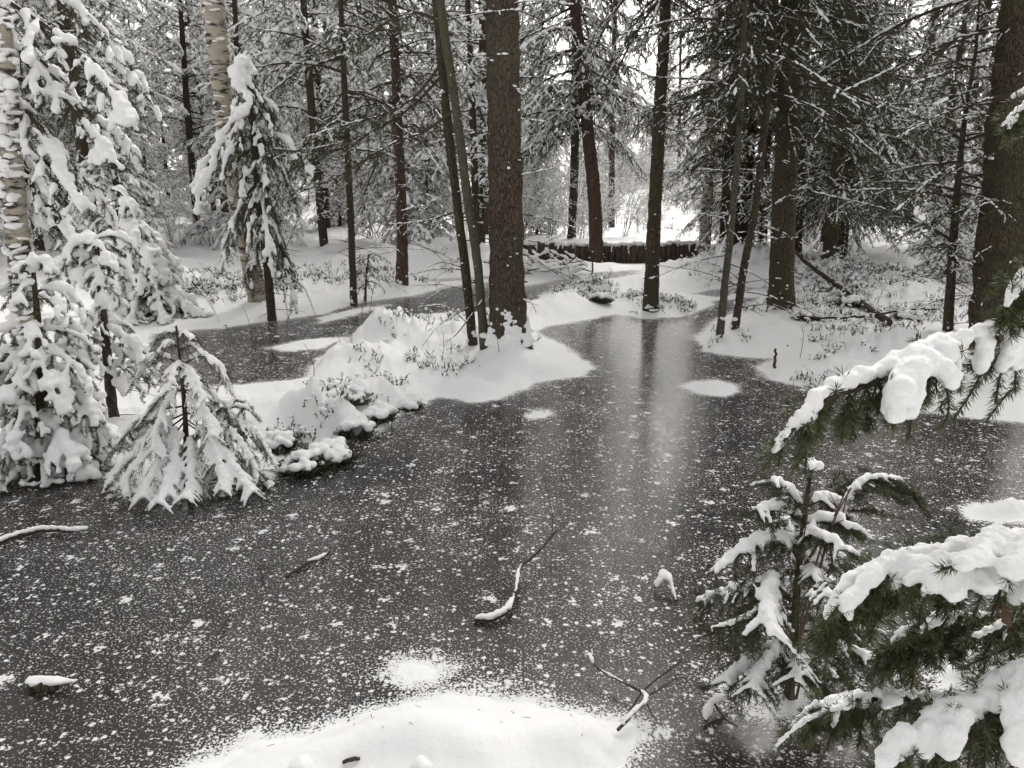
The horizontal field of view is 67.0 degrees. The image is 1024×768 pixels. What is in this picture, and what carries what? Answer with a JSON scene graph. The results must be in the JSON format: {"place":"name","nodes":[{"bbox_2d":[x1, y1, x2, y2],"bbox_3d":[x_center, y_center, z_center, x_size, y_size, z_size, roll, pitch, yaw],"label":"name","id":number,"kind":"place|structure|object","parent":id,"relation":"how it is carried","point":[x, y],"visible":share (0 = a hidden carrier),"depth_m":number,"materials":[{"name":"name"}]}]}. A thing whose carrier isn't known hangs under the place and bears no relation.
{"place":"outdoors","nodes":[
{"label":"outdoors","id":0,"kind":"place"},
{"bbox_2d":[0,269,1023,767],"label":"frozen pond","id":1,"kind":"structure","parent":0,"point":[428,527],"depth_m":3.32,"materials":[{"name":"grey ice"}]},
{"bbox_2d":[0,523,87,544],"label":"fallen stick","id":2,"kind":"object","parent":1,"relation":"on","point":[27,532],"visible":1,"depth_m":3.53,"materials":[{"name":"white plant"}]},
{"bbox_2d":[25,675,77,692],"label":"snow-covered log","id":3,"kind":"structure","parent":1,"relation":"on","point":[39,684],"depth_m":2.46,"materials":[{"name":"white snow"}]},
{"bbox_2d":[270,448,336,478],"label":"tussock","id":4,"kind":"object","parent":1,"relation":"on","point":[305,464],"visible":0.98,"depth_m":4.22,"materials":[{"name":"white plant"}]},
{"bbox_2d":[304,436,366,468],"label":"tussock","id":5,"kind":"object","parent":1,"relation":"on","point":[338,451],"visible":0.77,"depth_m":4.36,"materials":[{"name":"white plant"}]},
{"bbox_2d":[333,413,378,440],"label":"tussock","id":6,"kind":"object","parent":1,"relation":"on","point":[350,422],"visible":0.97,"depth_m":4.78,"materials":[{"name":"white plant"}]},
{"bbox_2d":[397,392,425,411],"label":"tussock","id":7,"kind":"object","parent":1,"relation":"on","point":[411,401],"visible":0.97,"depth_m":5.37,"materials":[{"name":"white plant"}]},
{"bbox_2d":[474,479,556,622],"bbox_3d":[0.092,0.683,3.335,0.174,0.120,1.147,4,16,15],"label":"fallen stick","id":8,"kind":"object","parent":1,"relation":"on","point":[497,614],"visible":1,"depth_m":2.90,"materials":[{"name":"white plant"}]},
{"bbox_2d":[520,1,557,219],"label":"spruce tree","id":9,"kind":"object","parent":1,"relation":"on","point":[525,124],"visible":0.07,"depth_m":20.42,"materials":[{"name":"grey plant"}]},
{"bbox_2d":[587,652,663,730],"bbox_3d":[0.330,0.954,2.416,0.149,0.049,0.352,-4,16,-15],"label":"fallen branch","id":10,"kind":"object","parent":1,"relation":"on","point":[636,708],"visible":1,"depth_m":2.34,"materials":[{"name":"white plant"}]},
{"bbox_2d":[653,569,677,601],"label":"twig","id":11,"kind":"object","parent":1,"relation":"on","point":[663,574],"visible":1,"depth_m":3.05,"materials":[{"name":"white plant"}]},
{"bbox_2d":[702,693,736,726],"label":"fallen branch","id":12,"kind":"object","parent":1,"relation":"on","point":[714,700],"visible":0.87,"depth_m":2.34,"materials":[{"name":"white plant"}]},
{"bbox_2d":[649,0,820,244],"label":"spruce tree","id":13,"kind":"object","parent":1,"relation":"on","point":[727,149],"visible":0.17,"depth_m":13.09,"materials":[{"name":"grey plant"}]},
{"bbox_2d":[0,142,1023,767],"bbox_3d":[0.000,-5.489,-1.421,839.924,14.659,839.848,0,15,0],"label":"snow ground","id":14,"kind":"structure","parent":0,"point":[448,730],"depth_m":6.49,"materials":[{"name":"white snow"}]},
{"bbox_2d":[0,0,44,398],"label":"birch tree","id":15,"kind":"object","parent":14,"relation":"on","point":[17,247],"visible":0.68,"depth_m":5.04,"materials":[{"name":"white plant"}]},
{"bbox_2d":[0,252,118,494],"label":"spruce sapling","id":16,"kind":"object","parent":14,"relation":"on","point":[42,378],"visible":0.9,"depth_m":4.01,"materials":[{"name":"white plant"}]},
{"bbox_2d":[10,0,135,250],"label":"spruce tree","id":17,"kind":"object","parent":14,"relation":"on","point":[39,245],"visible":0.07,"depth_m":14.66,"materials":[{"name":"grey plant"}]},
{"bbox_2d":[28,387,122,482],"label":"spruce sapling","id":18,"kind":"object","parent":14,"relation":"on","point":[90,410],"visible":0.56,"depth_m":4.13,"materials":[{"name":"white plant"}]},
{"bbox_2d":[0,0,161,253],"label":"spruce tree","id":19,"kind":"object","parent":14,"relation":"on","point":[120,58],"visible":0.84,"depth_m":5.02,"materials":[{"name":"white plant"}]},
{"bbox_2d":[18,0,157,232],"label":"spruce tree","id":20,"kind":"object","parent":14,"relation":"on","point":[147,149],"visible":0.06,"depth_m":18.08,"materials":[{"name":"grey plant"}]},
{"bbox_2d":[7,0,196,248],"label":"spruce tree","id":21,"kind":"object","parent":14,"relation":"on","point":[82,147],"visible":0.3,"depth_m":13.20,"materials":[{"name":"white plant"}]},
{"bbox_2d":[26,0,182,197],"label":"spruce tree","id":22,"kind":"object","parent":14,"relation":"on","point":[120,15],"visible":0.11,"depth_m":17.82,"materials":[{"name":"white plant"}]},
{"bbox_2d":[40,229,170,417],"bbox_3d":[-2.509,-0.318,4.769,0.662,1.249,0.670,-10,18,-31],"label":"spruce sapling","id":23,"kind":"object","parent":14,"relation":"on","point":[133,347],"visible":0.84,"depth_m":4.65,"materials":[{"name":"white plant"}]},
{"bbox_2d":[70,54,180,266],"bbox_3d":[-6.686,-3.516,13.188,1.916,3.940,1.933,4,16,15],"label":"spruce tree","id":24,"kind":"object","parent":14,"relation":"on","point":[133,186],"visible":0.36,"depth_m":13.06,"materials":[{"name":"white plant"}]},
{"bbox_2d":[75,185,212,325],"bbox_3d":[-4.060,-1.412,8.453,1.153,1.490,1.232,14,21,41],"label":"spruce sapling","id":25,"kind":"object","parent":14,"relation":"on","point":[156,264],"visible":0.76,"depth_m":8.31,"materials":[{"name":"white plant"}]},
{"bbox_2d":[106,0,185,212],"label":"spruce tree","id":26,"kind":"object","parent":14,"relation":"on","point":[131,29],"visible":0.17,"depth_m":22.05,"materials":[{"name":"grey plant"}]},
{"bbox_2d":[130,133,176,218],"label":"spruce tree","id":27,"kind":"object","parent":14,"relation":"on","point":[156,181],"visible":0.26,"depth_m":20.89,"materials":[{"name":"grey plant"}]},
{"bbox_2d":[142,1,195,208],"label":"spruce tree","id":28,"kind":"object","parent":14,"relation":"on","point":[168,141],"visible":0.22,"depth_m":25.01,"materials":[{"name":"grey plant"}]},
{"bbox_2d":[154,172,193,248],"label":"bare shrub","id":29,"kind":"object","parent":14,"relation":"on","point":[170,229],"visible":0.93,"depth_m":15.14,"materials":[{"name":"grey plant"}]},
{"bbox_2d":[86,0,265,233],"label":"spruce tree","id":30,"kind":"object","parent":14,"relation":"on","point":[190,126],"visible":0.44,"depth_m":16.58,"materials":[{"name":"white plant"}]},
{"bbox_2d":[99,322,281,519],"bbox_3d":[-1.738,0.175,3.868,1.044,0.954,0.713,0,15,0],"label":"spruce sapling","id":31,"kind":"object","parent":14,"relation":"on","point":[181,474],"visible":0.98,"depth_m":3.85,"materials":[{"name":"white plant"}]},
{"bbox_2d":[157,169,228,245],"bbox_3d":[-6.585,-3.588,15.894,0.947,1.615,1.198,9,19,37],"label":"bare shrub","id":32,"kind":"object","parent":14,"relation":"on","point":[208,212],"visible":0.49,"depth_m":15.95,"materials":[{"name":"grey plant"}]},
{"bbox_2d":[159,0,247,211],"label":"spruce tree","id":33,"kind":"object","parent":14,"relation":"on","point":[207,71],"visible":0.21,"depth_m":19.14,"materials":[{"name":"grey plant"}]},
{"bbox_2d":[158,398,278,501],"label":"spruce sapling","id":34,"kind":"object","parent":14,"relation":"on","point":[243,404],"visible":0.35,"depth_m":3.99,"materials":[{"name":"white plant"}]},
{"bbox_2d":[158,0,297,208],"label":"spruce tree","id":35,"kind":"object","parent":14,"relation":"on","point":[205,105],"visible":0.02,"depth_m":24.10,"materials":[{"name":"grey plant"}]},
{"bbox_2d":[201,0,265,302],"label":"birch tree","id":36,"kind":"object","parent":14,"relation":"on","point":[215,27],"visible":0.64,"depth_m":8.48,"materials":[{"name":"white plant"}]},
{"bbox_2d":[174,0,311,250],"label":"spruce tree","id":37,"kind":"object","parent":14,"relation":"on","point":[217,216],"visible":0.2,"depth_m":15.50,"materials":[{"name":"white plant"}]},
{"bbox_2d":[189,50,321,323],"bbox_3d":[-2.697,-1.989,8.186,0.922,2.879,1.505,14,20,41],"label":"spruce tree","id":38,"kind":"object","parent":14,"relation":"on","point":[241,70],"visible":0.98,"depth_m":8.11,"materials":[{"name":"white plant"}]},
{"bbox_2d":[255,430,302,455],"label":"tussock","id":39,"kind":"object","parent":14,"relation":"on","point":[285,440],"visible":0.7,"depth_m":4.57,"materials":[{"name":"white plant"}]},
{"bbox_2d":[225,0,341,224],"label":"spruce tree","id":40,"kind":"object","parent":14,"relation":"on","point":[284,96],"visible":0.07,"depth_m":18.59,"materials":[{"name":"grey plant"}]},
{"bbox_2d":[250,126,344,247],"bbox_3d":[-3.899,-3.490,14.097,2.003,2.431,1.099,0,15,0],"label":"bare shrub","id":41,"kind":"object","parent":14,"relation":"on","point":[310,200],"visible":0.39,"depth_m":14.20,"materials":[{"name":"grey plant"}]},
{"bbox_2d":[288,754,313,767],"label":"snow lump","id":42,"kind":"object","parent":14,"relation":"on","point":[303,761],"visible":1,"depth_m":2.02,"materials":[{"name":"white snow"}]},
{"bbox_2d":[188,0,413,246],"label":"spruce tree","id":43,"kind":"object","parent":14,"relation":"on","point":[310,90],"visible":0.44,"depth_m":14.70,"materials":[{"name":"grey plant"}]},
{"bbox_2d":[247,0,374,227],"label":"spruce tree","id":44,"kind":"object","parent":14,"relation":"on","point":[318,84],"visible":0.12,"depth_m":17.59,"materials":[{"name":"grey plant"}]},
{"bbox_2d":[227,0,423,305],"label":"spruce tree","id":45,"kind":"object","parent":14,"relation":"on","point":[341,27],"visible":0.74,"depth_m":8.99,"materials":[{"name":"grey plant"}]},
{"bbox_2d":[281,101,377,237],"bbox_3d":[-3.889,-4.790,17.228,2.629,3.153,1.572,-3,15,-7],"label":"bare shrub","id":46,"kind":"object","parent":14,"relation":"on","point":[342,190],"visible":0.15,"depth_m":17.20,"materials":[{"name":"grey plant"}]},
{"bbox_2d":[309,97,366,230],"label":"spruce tree","id":47,"kind":"object","parent":14,"relation":"on","point":[340,220],"visible":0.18,"depth_m":19.11,"materials":[{"name":"grey plant"}]},
{"bbox_2d":[326,383,374,406],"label":"tussock","id":48,"kind":"object","parent":14,"relation":"on","point":[362,392],"visible":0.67,"depth_m":5.13,"materials":[{"name":"white plant"}]},
{"bbox_2d":[330,0,404,225],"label":"spruce tree","id":49,"kind":"object","parent":14,"relation":"on","point":[357,216],"visible":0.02,"depth_m":19.65,"materials":[{"name":"grey plant"}]},
{"bbox_2d":[348,251,391,301],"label":"spruce sapling","id":50,"kind":"object","parent":14,"relation":"on","point":[369,268],"visible":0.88,"depth_m":9.82,"materials":[{"name":"white plant"}]},
{"bbox_2d":[258,0,488,346],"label":"spruce tree","id":51,"kind":"object","parent":14,"relation":"on","point":[464,266],"visible":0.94,"depth_m":6.59,"materials":[{"name":"grey plant"}]},
{"bbox_2d":[361,400,399,423],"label":"tussock","id":52,"kind":"object","parent":14,"relation":"on","point":[383,411],"visible":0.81,"depth_m":5.03,"materials":[{"name":"white plant"}]},
{"bbox_2d":[287,0,485,285],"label":"spruce tree","id":53,"kind":"object","parent":14,"relation":"on","point":[402,267],"visible":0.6,"depth_m":10.07,"materials":[{"name":"grey plant"}]},
{"bbox_2d":[337,0,450,242],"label":"spruce tree","id":54,"kind":"object","parent":14,"relation":"on","point":[383,218],"visible":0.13,"depth_m":16.05,"materials":[{"name":"grey plant"}]},
{"bbox_2d":[345,0,457,244],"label":"spruce tree","id":55,"kind":"object","parent":14,"relation":"on","point":[388,181],"visible":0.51,"depth_m":14.88,"materials":[{"name":"grey plant"}]},
{"bbox_2d":[267,0,544,349],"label":"spruce tree","id":56,"kind":"object","parent":14,"relation":"on","point":[455,111],"visible":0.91,"depth_m":6.34,"materials":[{"name":"grey plant"}]},
{"bbox_2d":[389,88,463,243],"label":"spruce tree","id":57,"kind":"object","parent":14,"relation":"on","point":[422,188],"visible":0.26,"depth_m":15.88,"materials":[{"name":"grey plant"}]},
{"bbox_2d":[414,0,536,244],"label":"spruce tree","id":58,"kind":"object","parent":14,"relation":"on","point":[476,104],"visible":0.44,"depth_m":13.91,"materials":[{"name":"grey plant"}]},
{"bbox_2d":[406,0,546,234],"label":"spruce tree","id":59,"kind":"object","parent":14,"relation":"on","point":[476,43],"visible":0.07,"depth_m":17.23,"materials":[{"name":"grey plant"}]},
{"bbox_2d":[423,0,531,242],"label":"spruce tree","id":60,"kind":"object","parent":14,"relation":"on","point":[483,216],"visible":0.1,"depth_m":15.78,"materials":[{"name":"grey plant"}]},
{"bbox_2d":[398,0,589,349],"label":"spruce tree","id":61,"kind":"object","parent":14,"relation":"on","point":[508,299],"visible":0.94,"depth_m":6.19,"materials":[{"name":"brown plant"}]},
{"bbox_2d":[522,114,566,234],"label":"spruce tree","id":62,"kind":"object","parent":14,"relation":"on","point":[545,230],"visible":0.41,"depth_m":16.72,"materials":[{"name":"grey plant"}]},
{"bbox_2d":[129,215,971,441],"bbox_3d":[1.687,-2.259,13.147,11.302,0.642,18.772,7,17,24],"label":"lingonberry cover","id":63,"kind":"object","parent":14,"relation":"on","point":[584,286],"visible":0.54,"depth_m":9.45,"materials":[{"name":"white plant"}]},
{"bbox_2d":[522,145,584,237],"bbox_3d":[0.723,-3.863,15.422,1.699,2.037,1.016,3,15,1],"label":"bare shrub","id":64,"kind":"object","parent":14,"relation":"on","point":[531,206],"visible":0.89,"depth_m":15.48,"materials":[{"name":"grey plant"}]},
{"bbox_2d":[523,247,591,279],"bbox_3d":[0.596,-1.887,12.429,1.464,0.667,1.788,0,15,0],"label":"brush pile","id":65,"kind":"object","parent":14,"relation":"on","point":[537,264],"visible":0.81,"depth_m":12.09,"materials":[{"name":"white snow"}]},
{"bbox_2d":[540,162,585,237],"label":"bare shrub","id":66,"kind":"object","parent":14,"relation":"on","point":[560,202],"visible":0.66,"depth_m":16.01,"materials":[{"name":"grey plant"}]},
{"bbox_2d":[465,0,696,262],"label":"spruce tree","id":67,"kind":"object","parent":14,"relation":"on","point":[583,105],"visible":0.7,"depth_m":13.01,"materials":[{"name":"grey plant"}]},
{"bbox_2d":[520,0,647,237],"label":"spruce tree","id":68,"kind":"object","parent":14,"relation":"on","point":[573,194],"visible":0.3,"depth_m":15.17,"materials":[{"name":"grey plant"}]},
{"bbox_2d":[566,185,619,238],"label":"bare shrub","id":69,"kind":"object","parent":14,"relation":"on","point":[582,219],"visible":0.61,"depth_m":15.70,"materials":[{"name":"grey plant"}]},
{"bbox_2d":[586,292,614,303],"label":"tussock","id":70,"kind":"object","parent":14,"relation":"on","point":[602,298],"visible":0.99,"depth_m":9.28,"materials":[{"name":"white plant"}]},
{"bbox_2d":[523,238,697,262],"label":"log wall","id":71,"kind":"structure","parent":14,"relation":"on","point":[631,252],"depth_m":14.10,"materials":[{"name":"brown wood"}]},
{"bbox_2d":[583,135,649,231],"bbox_3d":[2.286,-4.121,16.128,1.778,2.132,1.063,-7,17,-18],"label":"bare shrub","id":72,"kind":"object","parent":14,"relation":"on","point":[618,194],"visible":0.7,"depth_m":16.10,"materials":[{"name":"grey plant"}]},
{"bbox_2d":[584,0,658,226],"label":"pine tree","id":73,"kind":"object","parent":14,"relation":"on","point":[612,174],"visible":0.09,"depth_m":18.58,"materials":[{"name":"grey plant"}]},
{"bbox_2d":[615,72,638,193],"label":"spruce tree","id":74,"kind":"object","parent":14,"relation":"on","point":[625,171],"visible":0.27,"depth_m":33.73,"materials":[{"name":"grey plant"}]},
{"bbox_2d":[613,149,673,236],"bbox_3d":[2.773,-4.146,16.211,1.057,2.120,1.768,14,22,38],"label":"bare shrub","id":75,"kind":"object","parent":14,"relation":"on","point":[635,188],"visible":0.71,"depth_m":16.12,"materials":[{"name":"grey plant"}]},
{"bbox_2d":[634,36,687,180],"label":"spruce tree","id":76,"kind":"object","parent":14,"relation":"on","point":[648,152],"visible":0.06,"depth_m":39.42,"materials":[{"name":"grey plant"}]},
{"bbox_2d":[640,35,684,202],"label":"spruce tree","id":77,"kind":"object","parent":14,"relation":"on","point":[671,156],"visible":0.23,"depth_m":28.36,"materials":[{"name":"grey plant"}]},
{"bbox_2d":[654,1,702,195],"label":"pine tree","id":78,"kind":"object","parent":14,"relation":"on","point":[679,121],"visible":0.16,"depth_m":29.58,"materials":[{"name":"grey plant"}]},
{"bbox_2d":[518,0,850,312],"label":"spruce tree","id":79,"kind":"object","parent":14,"relation":"on","point":[651,286],"visible":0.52,"depth_m":8.58,"materials":[{"name":"grey plant"}]},
{"bbox_2d":[697,11,720,254],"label":"birch tree","id":80,"kind":"object","parent":14,"relation":"on","point":[707,196],"visible":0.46,"depth_m":13.35,"materials":[{"name":"grey plant"}]},
{"bbox_2d":[609,0,865,338],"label":"spruce tree","id":81,"kind":"object","parent":14,"relation":"on","point":[740,80],"visible":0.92,"depth_m":6.92,"materials":[{"name":"green plant"}]},
{"bbox_2d":[663,0,831,250],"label":"spruce tree","id":82,"kind":"object","parent":14,"relation":"on","point":[744,224],"visible":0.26,"depth_m":13.34,"materials":[{"name":"grey plant"}]},
{"bbox_2d":[644,0,890,329],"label":"spruce tree","id":83,"kind":"object","parent":14,"relation":"on","point":[765,116],"visible":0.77,"depth_m":7.26,"materials":[{"name":"green plant"}]},
{"bbox_2d":[717,36,824,245],"bbox_3d":[4.360,-7.577,12.755,2.099,10.904,2.754,0,15,0],"label":"spruce tree","id":84,"kind":"object","parent":14,"relation":"on","point":[767,166],"visible":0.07,"depth_m":13.62,"materials":[{"name":"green plant"}]},
{"bbox_2d":[619,0,963,310],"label":"spruce tree","id":85,"kind":"object","parent":14,"relation":"on","point":[781,257],"visible":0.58,"depth_m":8.26,"materials":[{"name":"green plant"}]},
{"bbox_2d":[722,2,893,254],"bbox_3d":[4.519,-7.279,11.721,2.323,10.934,2.479,0,15,0],"label":"spruce tree","id":86,"kind":"object","parent":14,"relation":"on","point":[801,157],"visible":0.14,"depth_m":12.58,"materials":[{"name":"grey plant"}]},
{"bbox_2d":[684,457,937,728],"bbox_3d":[0.915,0.634,2.358,0.939,0.883,0.585,-8,17,-28],"label":"spruce sapling","id":87,"kind":"object","parent":14,"relation":"on","point":[766,606],"visible":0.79,"depth_m":2.21,"materials":[{"name":"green plant"}]},
{"bbox_2d":[791,487,877,699],"bbox_3d":[0.922,0.624,2.287,0.245,0.704,0.153,0,15,0],"label":"bare shrub","id":88,"kind":"object","parent":14,"relation":"on","point":[800,633],"visible":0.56,"depth_m":2.25,"materials":[{"name":"brown plant"}]},
{"bbox_2d":[692,0,981,259],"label":"spruce tree","id":89,"kind":"object","parent":14,"relation":"on","point":[831,233],"visible":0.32,"depth_m":11.16,"materials":[{"name":"green plant"}]},
{"bbox_2d":[795,250,892,325],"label":"dead tree","id":90,"kind":"object","parent":14,"relation":"on","point":[880,316],"visible":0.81,"depth_m":9.65,"materials":[{"name":"brown wood"}]},
{"bbox_2d":[750,0,945,258],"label":"spruce tree","id":91,"kind":"object","parent":14,"relation":"on","point":[843,246],"visible":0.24,"depth_m":12.57,"materials":[{"name":"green plant"}]},
{"bbox_2d":[769,0,932,248],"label":"spruce tree","id":92,"kind":"object","parent":14,"relation":"on","point":[862,115],"visible":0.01,"depth_m":15.42,"materials":[{"name":"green plant"}]},
{"bbox_2d":[797,307,943,319],"bbox_3d":[3.945,-0.762,8.341,2.009,0.088,0.094,-5,16,-17],"label":"fallen stick","id":93,"kind":"object","parent":14,"relation":"on","point":[845,317],"visible":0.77,"depth_m":8.25,"materials":[{"name":"brown wood"}]},
{"bbox_2d":[803,0,939,253],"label":"spruce tree","id":94,"kind":"object","parent":14,"relation":"on","point":[886,230],"visible":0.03,"depth_m":13.88,"materials":[{"name":"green plant"}]},
{"bbox_2d":[748,87,1023,767],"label":"spruce tree","id":95,"kind":"object","parent":14,"relation":"on","point":[983,714],"visible":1,"depth_m":1.17,"materials":[{"name":"white plant"}]},
{"bbox_2d":[890,308,925,321],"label":"tussock","id":96,"kind":"object","parent":14,"relation":"on","point":[901,314],"visible":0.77,"depth_m":8.18,"materials":[{"name":"white plant"}]},
{"bbox_2d":[803,0,1023,345],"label":"spruce tree","id":97,"kind":"object","parent":14,"relation":"on","point":[999,242],"visible":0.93,"depth_m":6.58,"materials":[{"name":"green plant"}]},
{"bbox_2d":[811,0,1023,332],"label":"spruce tree","id":98,"kind":"object","parent":14,"relation":"on","point":[953,255],"visible":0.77,"depth_m":7.15,"materials":[{"name":"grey plant"}]},
{"bbox_2d":[878,0,996,190],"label":"spruce tree","id":99,"kind":"object","parent":14,"relation":"on","point":[953,56],"visible":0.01,"depth_m":23.53,"materials":[{"name":"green plant"}]},
{"bbox_2d":[875,0,1000,232],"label":"spruce tree","id":100,"kind":"object","parent":14,"relation":"on","point":[988,3],"visible":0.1,"depth_m":14.60,"materials":[{"name":"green plant"}]},
{"bbox_2d":[882,0,996,252],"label":"spruce tree","id":101,"kind":"object","parent":14,"relation":"on","point":[958,54],"visible":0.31,"depth_m":13.54,"materials":[{"name":"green plant"}]},
{"bbox_2d":[902,121,981,281],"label":"spruce tree","id":102,"kind":"object","parent":14,"relation":"on","point":[970,228],"visible":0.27,"depth_m":10.78,"materials":[{"name":"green plant"}]},
{"bbox_2d":[910,0,1000,243],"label":"spruce tree","id":103,"kind":"object","parent":14,"relation":"on","point":[978,146],"visible":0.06,"depth_m":11.26,"materials":[{"name":"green plant"}]},
{"bbox_2d":[101,0,997,143],"label":"sky","id":104,"kind":"structure","parent":0,"point":[561,45],"materials":[{"name":"white"}]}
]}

